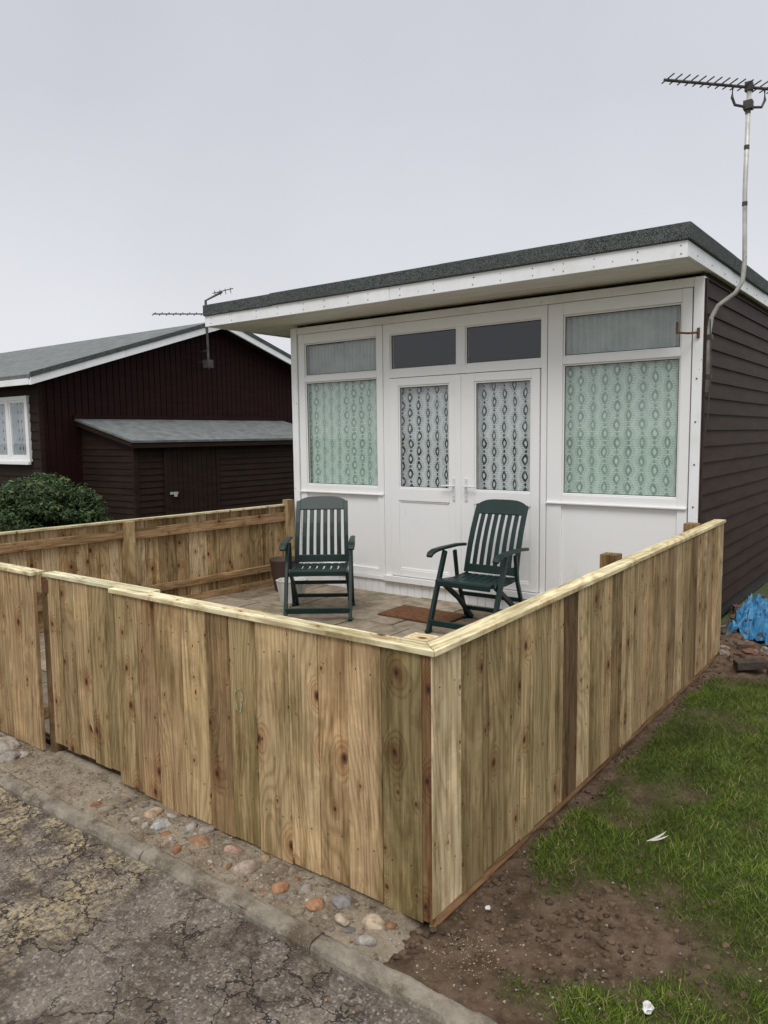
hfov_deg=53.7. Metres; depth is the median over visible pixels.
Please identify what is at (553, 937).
soil clods
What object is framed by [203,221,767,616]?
beach chalet
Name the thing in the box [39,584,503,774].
paved patio
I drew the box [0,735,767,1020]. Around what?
gravel
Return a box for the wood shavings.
[415,922,520,1000]
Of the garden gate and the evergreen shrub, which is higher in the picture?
the evergreen shrub
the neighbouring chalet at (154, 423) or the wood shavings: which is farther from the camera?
the neighbouring chalet at (154, 423)
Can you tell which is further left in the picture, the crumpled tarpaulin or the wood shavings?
the wood shavings
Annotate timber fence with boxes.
[0,499,294,632]
[0,562,64,752]
[108,519,725,927]
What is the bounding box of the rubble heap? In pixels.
[718,594,767,672]
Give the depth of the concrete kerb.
2.60 m
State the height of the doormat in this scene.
0.018 m
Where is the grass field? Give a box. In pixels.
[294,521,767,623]
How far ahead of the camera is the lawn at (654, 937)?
2.63 m
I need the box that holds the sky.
[0,0,767,354]
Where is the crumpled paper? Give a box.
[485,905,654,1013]
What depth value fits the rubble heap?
5.56 m
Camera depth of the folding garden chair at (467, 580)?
6.40 m
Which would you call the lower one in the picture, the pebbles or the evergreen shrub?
the pebbles
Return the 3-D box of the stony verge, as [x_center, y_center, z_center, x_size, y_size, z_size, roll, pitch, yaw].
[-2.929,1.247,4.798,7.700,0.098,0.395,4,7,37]
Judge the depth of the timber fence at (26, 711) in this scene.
4.06 m
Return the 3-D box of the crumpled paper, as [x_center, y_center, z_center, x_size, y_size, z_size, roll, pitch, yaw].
[0.561,1.388,2.394,0.044,0.032,0.649,-5,7,-37]
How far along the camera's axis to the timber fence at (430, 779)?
2.99 m
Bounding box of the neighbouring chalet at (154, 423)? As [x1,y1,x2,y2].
[0,322,294,521]
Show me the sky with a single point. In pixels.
(158, 156)
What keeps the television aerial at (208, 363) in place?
attached to the neighbouring chalet at (154, 423)
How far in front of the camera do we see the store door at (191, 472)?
12.98 m
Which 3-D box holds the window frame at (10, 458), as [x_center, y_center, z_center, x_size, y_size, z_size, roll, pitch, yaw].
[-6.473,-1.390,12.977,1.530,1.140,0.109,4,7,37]
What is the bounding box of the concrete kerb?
[0,769,496,1023]
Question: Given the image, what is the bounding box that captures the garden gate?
[41,571,159,771]
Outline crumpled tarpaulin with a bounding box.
[726,593,767,644]
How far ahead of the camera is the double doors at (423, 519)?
7.15 m
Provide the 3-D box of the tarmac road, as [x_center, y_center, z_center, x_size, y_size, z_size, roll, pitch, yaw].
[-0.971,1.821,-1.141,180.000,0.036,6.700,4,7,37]
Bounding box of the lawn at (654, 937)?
[383,620,767,1023]
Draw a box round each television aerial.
[152,288,232,369]
[661,73,767,436]
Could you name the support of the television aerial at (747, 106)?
attached to the beach chalet at (558, 390)
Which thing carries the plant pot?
on the paved patio
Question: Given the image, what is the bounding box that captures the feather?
[647,832,666,840]
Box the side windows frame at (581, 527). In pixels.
[298,287,693,590]
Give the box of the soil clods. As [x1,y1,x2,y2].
[392,656,748,1021]
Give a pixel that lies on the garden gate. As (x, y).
(83, 695)
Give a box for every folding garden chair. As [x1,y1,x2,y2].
[279,496,354,620]
[425,499,528,632]
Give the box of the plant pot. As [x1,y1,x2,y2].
[269,556,306,602]
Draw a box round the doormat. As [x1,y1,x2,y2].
[378,605,463,622]
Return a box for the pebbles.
[0,734,396,946]
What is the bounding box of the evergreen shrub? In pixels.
[0,472,114,531]
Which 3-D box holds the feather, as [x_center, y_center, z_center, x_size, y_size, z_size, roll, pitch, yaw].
[1.099,1.298,3.022,0.114,0.010,0.030,-4,7,-29]
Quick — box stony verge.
[0,731,425,963]
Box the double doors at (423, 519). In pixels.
[390,369,540,592]
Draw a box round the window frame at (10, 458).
[0,395,32,464]
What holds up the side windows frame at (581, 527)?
in the beach chalet at (558, 390)
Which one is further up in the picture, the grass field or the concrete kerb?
the grass field
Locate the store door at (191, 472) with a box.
[131,446,220,517]
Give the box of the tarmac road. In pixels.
[0,787,433,1023]
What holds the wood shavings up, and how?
on the lawn at (654, 937)
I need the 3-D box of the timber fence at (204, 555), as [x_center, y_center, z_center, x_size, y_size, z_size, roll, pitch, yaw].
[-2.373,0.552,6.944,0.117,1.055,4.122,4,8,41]
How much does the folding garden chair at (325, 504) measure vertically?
1.050 m

